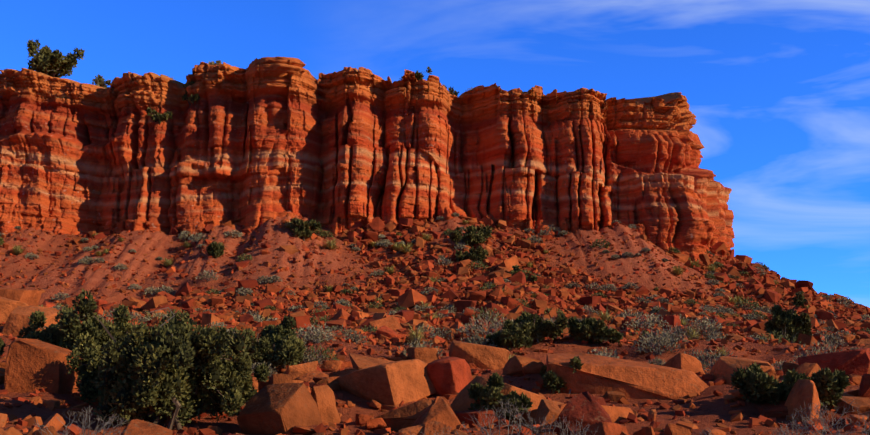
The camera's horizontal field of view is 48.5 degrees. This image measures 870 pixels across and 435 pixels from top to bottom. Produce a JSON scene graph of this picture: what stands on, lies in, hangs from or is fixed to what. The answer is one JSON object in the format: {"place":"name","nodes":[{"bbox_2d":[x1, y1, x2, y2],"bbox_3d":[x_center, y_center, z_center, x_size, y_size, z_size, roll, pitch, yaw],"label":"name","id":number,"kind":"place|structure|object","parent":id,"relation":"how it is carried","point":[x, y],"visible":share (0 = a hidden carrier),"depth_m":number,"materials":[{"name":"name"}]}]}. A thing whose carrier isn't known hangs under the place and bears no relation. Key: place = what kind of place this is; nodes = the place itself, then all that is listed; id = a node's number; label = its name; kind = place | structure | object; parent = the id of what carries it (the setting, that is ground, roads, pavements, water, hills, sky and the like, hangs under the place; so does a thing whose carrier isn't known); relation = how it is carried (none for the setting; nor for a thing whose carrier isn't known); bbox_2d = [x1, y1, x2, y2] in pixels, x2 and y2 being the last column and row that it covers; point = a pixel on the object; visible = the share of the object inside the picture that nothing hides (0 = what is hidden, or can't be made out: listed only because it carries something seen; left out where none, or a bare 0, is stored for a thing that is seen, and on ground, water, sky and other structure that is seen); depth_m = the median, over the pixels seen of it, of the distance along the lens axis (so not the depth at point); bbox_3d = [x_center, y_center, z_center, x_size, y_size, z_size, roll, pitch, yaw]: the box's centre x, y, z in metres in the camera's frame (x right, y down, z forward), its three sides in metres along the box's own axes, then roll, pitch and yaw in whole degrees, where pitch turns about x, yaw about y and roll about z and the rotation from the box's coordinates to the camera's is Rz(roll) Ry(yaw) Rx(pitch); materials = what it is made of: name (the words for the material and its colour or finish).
{"place":"outdoors","nodes":[
{"label":"outdoors","id":0,"kind":"place"},
{"bbox_2d":[0,57,734,261],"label":"mesa cliff","id":1,"kind":"structure","parent":0,"point":[255,144],"depth_m":104.88,"materials":[{"name":"stone"}]},
{"bbox_2d":[7,73,817,359],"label":"grass","id":2,"kind":"structure","parent":0,"point":[17,250],"depth_m":92.46,"materials":[{"name":"green plant"}]},
{"bbox_2d":[0,210,869,434],"bbox_3d":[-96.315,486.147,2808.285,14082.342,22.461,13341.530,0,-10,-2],"label":"terrain","id":3,"kind":"structure","parent":0,"point":[707,411],"depth_m":88.43,"materials":[{"name":"soil"}]},
{"bbox_2d":[0,39,869,434],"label":"vegetation","id":4,"kind":"object","parent":3,"relation":"on","point":[580,329],"depth_m":32.15,"materials":[{"name":"green plant"}]},
{"bbox_2d":[24,42,839,420],"bbox_3d":[-12.219,-6.656,69.807,51.407,38.954,93.920,3,-10,-15],"label":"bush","id":5,"kind":"object","parent":4,"relation":"attached to","point":[126,396],"visible":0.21,"depth_m":23.77,"materials":[{"name":"green plant"}]},
{"bbox_2d":[0,211,869,434],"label":"talus rocks","id":6,"kind":"object","parent":3,"relation":"on","point":[460,290],"visible":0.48,"depth_m":80.64,"materials":[{"name":"stone"}]},
{"bbox_2d":[0,287,869,434],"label":"boulders","id":7,"kind":"object","parent":3,"relation":"on","point":[286,402],"visible":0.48,"depth_m":28.41,"materials":[{"name":"stone"}]},
{"bbox_2d":[0,0,869,307],"label":"sky","id":8,"kind":"structure","parent":0,"point":[777,92],"materials":[{"name":"blue"}]}
]}

